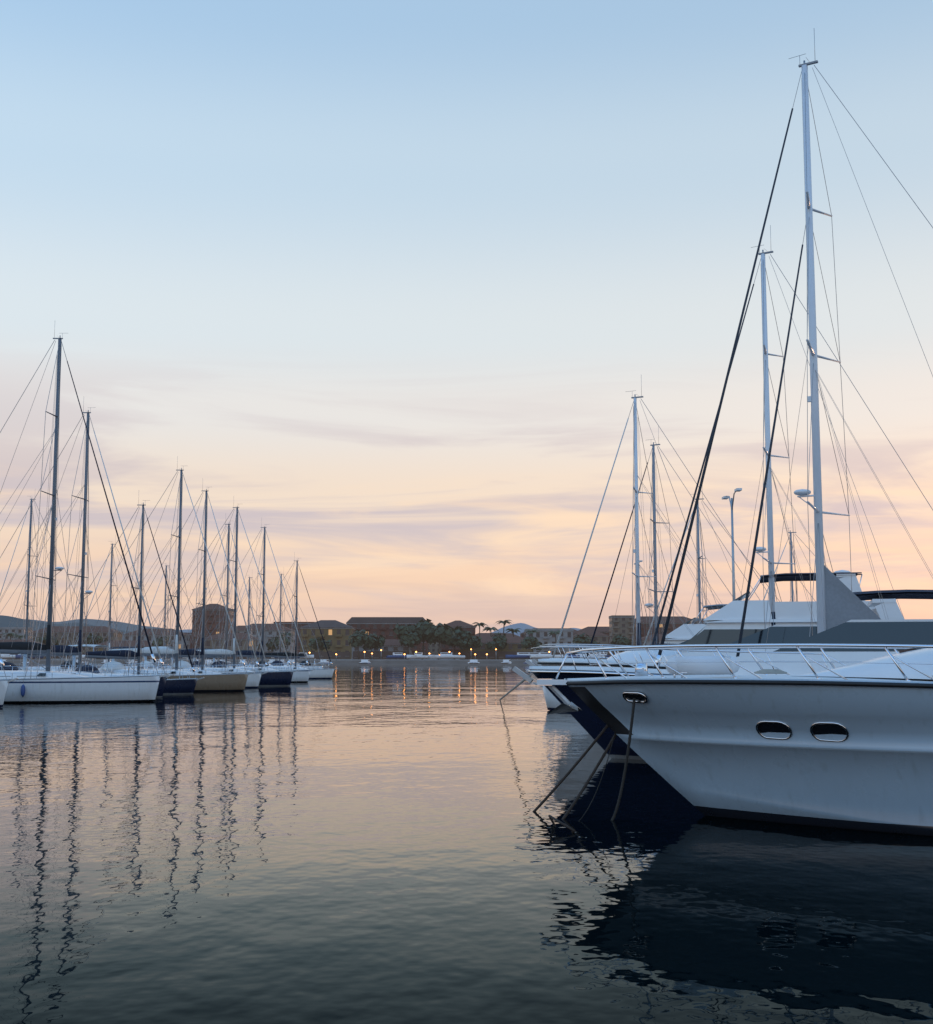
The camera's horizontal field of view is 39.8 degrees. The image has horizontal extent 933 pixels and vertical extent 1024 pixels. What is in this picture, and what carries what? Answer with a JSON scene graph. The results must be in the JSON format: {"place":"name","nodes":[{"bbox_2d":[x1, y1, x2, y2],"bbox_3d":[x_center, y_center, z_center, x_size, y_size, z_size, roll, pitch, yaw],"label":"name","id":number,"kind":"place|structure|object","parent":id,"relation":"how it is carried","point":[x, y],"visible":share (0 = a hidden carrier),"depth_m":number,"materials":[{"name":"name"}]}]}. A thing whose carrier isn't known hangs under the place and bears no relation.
{"place":"outdoors","nodes":[
{"label":"outdoors","id":0,"kind":"place"},
{"bbox_2d":[0,615,128,638],"bbox_3d":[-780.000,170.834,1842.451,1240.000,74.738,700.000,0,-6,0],"label":"hill","id":1,"kind":"structure","parent":0,"point":[5,621],"depth_m":1805.52,"materials":[{"name":"plant"}]},
{"bbox_2d":[25,619,186,632],"bbox_3d":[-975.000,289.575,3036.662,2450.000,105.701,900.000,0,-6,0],"label":"hill","id":2,"kind":"structure","parent":0,"point":[105,622],"depth_m":2996.39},
{"bbox_2d":[179,629,191,632],"bbox_3d":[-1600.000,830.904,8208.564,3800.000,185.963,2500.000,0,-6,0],"label":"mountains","id":3,"kind":"structure","parent":0,"point":[186,630],"depth_m":8134.07,"materials":[{"name":"grey stone"}]},
{"bbox_2d":[3,659,537,663],"bbox_3d":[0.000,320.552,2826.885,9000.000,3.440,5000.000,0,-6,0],"label":"shore ground","id":4,"kind":"structure","parent":0,"point":[405,661],"depth_m":342.70,"materials":[{"name":"concrete"}]},
{"bbox_2d":[2,619,632,658],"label":"shore trees and palms","id":5,"kind":"object","parent":4,"relation":"on","point":[427,631],"visible":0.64,"depth_m":439.79,"materials":[{"name":"green plant"}]},
{"bbox_2d":[0,604,703,658],"bbox_3d":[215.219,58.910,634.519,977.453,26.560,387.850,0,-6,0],"label":"town","id":6,"kind":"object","parent":4,"relation":"on","point":[337,633],"visible":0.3,"depth_m":557.85,"materials":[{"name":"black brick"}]},
{"bbox_2d":[309,649,549,659],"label":"street lamps","id":7,"kind":"object","parent":4,"relation":"on","point":[404,655],"visible":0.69,"depth_m":354.79,"materials":[{"name":"grey"}]},
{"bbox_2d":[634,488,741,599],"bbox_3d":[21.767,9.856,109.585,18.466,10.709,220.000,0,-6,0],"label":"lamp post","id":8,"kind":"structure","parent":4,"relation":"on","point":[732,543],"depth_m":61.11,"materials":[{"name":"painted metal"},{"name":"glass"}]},
{"bbox_2d":[0,666,932,1023],"bbox_3d":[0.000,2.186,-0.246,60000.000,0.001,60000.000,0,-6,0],"label":"water","id":9,"kind":"structure","parent":0,"point":[366,844],"depth_m":12.86,"materials":[{"name":"liquid"}]},
{"bbox_2d":[0,655,17,706],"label":"sailboat","id":10,"kind":"object","parent":9,"relation":"on","point":[3,686],"visible":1,"depth_m":56.23,"materials":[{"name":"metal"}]},
{"bbox_2d":[0,498,103,671],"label":"sailboat","id":11,"kind":"object","parent":9,"relation":"on","point":[27,605],"visible":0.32,"depth_m":111.83,"materials":[{"name":"metal"}]},
{"bbox_2d":[0,331,168,702],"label":"sailboat","id":12,"kind":"object","parent":9,"relation":"on","point":[47,685],"visible":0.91,"depth_m":63.13,"materials":[{"name":"metal"}]},
{"bbox_2d":[0,405,174,697],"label":"sailboat","id":13,"kind":"object","parent":9,"relation":"on","point":[63,650],"visible":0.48,"depth_m":70.84,"materials":[{"name":"metal"}]},
{"bbox_2d":[23,654,215,671],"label":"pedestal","id":14,"kind":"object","parent":9,"relation":"in","point":[73,661],"depth_m":107.13,"materials":[{"name":"concrete"}]},
{"bbox_2d":[71,535,172,671],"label":"sailboat","id":15,"kind":"object","parent":9,"relation":"on","point":[110,618],"visible":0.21,"depth_m":123.64,"materials":[{"name":"metal"}]},
{"bbox_2d":[51,500,203,694],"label":"sailboat","id":16,"kind":"object","parent":9,"relation":"on","point":[180,686],"visible":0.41,"depth_m":76.45,"materials":[{"name":"navy blue paint"},{"name":"wire"},{"name":"dark aluminium"}]},
{"bbox_2d":[63,456,253,691],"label":"sailboat","id":17,"kind":"object","parent":9,"relation":"on","point":[237,681],"visible":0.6,"depth_m":83.28,"materials":[{"name":"varnished plastic"},{"name":"wire"},{"name":"dark aluminium"}]},
{"bbox_2d":[129,565,215,667],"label":"sailboat","id":18,"kind":"object","parent":9,"relation":"on","point":[165,626],"visible":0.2,"depth_m":133.60,"materials":[{"name":"metal"}]},
{"bbox_2d":[109,488,266,687],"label":"sailboat","id":19,"kind":"object","parent":9,"relation":"on","point":[253,680],"visible":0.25,"depth_m":91.53,"materials":[{"name":"metal"}]},
{"bbox_2d":[159,524,269,671],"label":"sailboat","id":20,"kind":"object","parent":9,"relation":"on","point":[227,599],"visible":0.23,"depth_m":106.72,"materials":[{"name":"metal"}]},
{"bbox_2d":[141,506,298,685],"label":"sailboat","id":21,"kind":"object","parent":9,"relation":"on","point":[278,678],"visible":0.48,"depth_m":98.27,"materials":[{"name":"navy blue paint"},{"name":"wire"},{"name":"dark aluminium"}]},
{"bbox_2d":[189,524,314,681],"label":"sailboat","id":22,"kind":"object","parent":9,"relation":"on","point":[301,675],"visible":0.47,"depth_m":112.28,"materials":[{"name":"metal"}]},
{"bbox_2d":[217,576,299,666],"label":"sailboat","id":23,"kind":"object","parent":9,"relation":"on","point":[276,663],"visible":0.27,"depth_m":149.38,"materials":[{"name":"metal"}]},
{"bbox_2d":[237,552,337,678],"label":"sailboat","id":24,"kind":"object","parent":9,"relation":"on","point":[321,674],"visible":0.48,"depth_m":130.09,"materials":[{"name":"metal"}]},
{"bbox_2d":[252,574,325,668],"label":"sailboat","id":25,"kind":"object","parent":9,"relation":"on","point":[298,655],"visible":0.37,"depth_m":159.16,"materials":[{"name":"metal"}]},
{"bbox_2d":[0,652,617,665],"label":"moored boats","id":26,"kind":"object","parent":9,"relation":"on","point":[505,662],"visible":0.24,"depth_m":348.51,"materials":[{"name":"plastic"}]},
{"bbox_2d":[499,675,635,832],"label":"mooring lines","id":27,"kind":"object","parent":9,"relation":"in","point":[552,818],"visible":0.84,"depth_m":17.91,"materials":[{"name":"fabric"}]},
{"bbox_2d":[541,639,689,659],"bbox_3d":[8.998,6.324,51.108,12.386,4.851,3.894,-2,-7,15],"label":"white yacht","id":28,"kind":"object","parent":9,"relation":"on","point":[683,643],"visible":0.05,"depth_m":52.11,"materials":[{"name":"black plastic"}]},
{"bbox_2d":[557,604,726,658],"bbox_3d":[9.891,6.989,60.090,12.386,5.539,3.894,-2,-7,15],"label":"white yacht","id":29,"kind":"object","parent":9,"relation":"on","point":[680,634],"visible":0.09,"depth_m":58.85,"materials":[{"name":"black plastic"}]},
{"bbox_2d":[533,386,767,710],"bbox_3d":[7.756,1.368,51.745,11.145,14.169,3.990,-3,-7,27],"label":"sailboat","id":30,"kind":"object","parent":9,"relation":"on","point":[552,702],"visible":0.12,"depth_m":52.33,"materials":[{"name":"metal"}]},
{"bbox_2d":[587,428,759,656],"bbox_3d":[9.904,2.636,61.593,11.145,13.849,3.990,-4,-8,32],"label":"sailboat","id":31,"kind":"object","parent":9,"relation":"on","point":[654,470],"visible":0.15,"depth_m":62.24,"materials":[{"name":"metal"}]},
{"bbox_2d":[532,570,874,665],"bbox_3d":[8.815,4.940,43.406,13.386,5.882,4.193,-1,-7,12],"label":"white yacht","id":32,"kind":"object","parent":9,"relation":"on","point":[723,625],"visible":0.18,"depth_m":42.00,"materials":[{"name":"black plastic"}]},
{"bbox_2d":[643,487,779,645],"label":"sailboat","id":33,"kind":"object","parent":9,"relation":"on","point":[699,593],"visible":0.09,"depth_m":70.15,"materials":[{"name":"metal"}]},
{"bbox_2d":[512,619,932,759],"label":"yacht","id":34,"kind":"object","parent":9,"relation":"on","point":[793,661],"visible":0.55,"depth_m":26.04,"materials":[{"name":"silver metal"}]},
{"bbox_2d":[525,589,932,668],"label":"white yacht","id":35,"kind":"object","parent":9,"relation":"on","point":[781,634],"visible":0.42,"depth_m":35.44,"materials":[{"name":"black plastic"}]},
{"bbox_2d":[537,643,932,835],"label":"yacht","id":36,"kind":"object","parent":9,"relation":"on","point":[850,746],"visible":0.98,"depth_m":16.60,"materials":[{"name":"white plastic"}]},
{"bbox_2d":[763,528,814,601],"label":"sailboat","id":37,"kind":"object","parent":9,"relation":"on","point":[792,597],"visible":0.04,"depth_m":80.11,"materials":[{"name":"metal"}]},
{"bbox_2d":[651,225,932,644],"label":"sailboat","id":38,"kind":"object","parent":9,"relation":"on","point":[766,417],"visible":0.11,"depth_m":42.55,"materials":[{"name":"metal"}]},
{"bbox_2d":[653,35,932,668],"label":"sailboat","id":39,"kind":"object","parent":9,"relation":"on","point":[838,601],"visible":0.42,"depth_m":32.62,"materials":[{"name":"metal"}]},
{"bbox_2d":[0,0,932,633],"label":"sky","id":40,"kind":"structure","parent":0,"point":[389,284],"materials":[{"name":"blue"}]},
{"bbox_2d":[491,623,580,635],"bbox_3d":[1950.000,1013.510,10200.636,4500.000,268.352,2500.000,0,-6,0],"label":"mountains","id":41,"kind":"structure","parent":0,"point":[522,626],"depth_m":10056.26,"materials":[{"name":"grey stone"}]}
]}

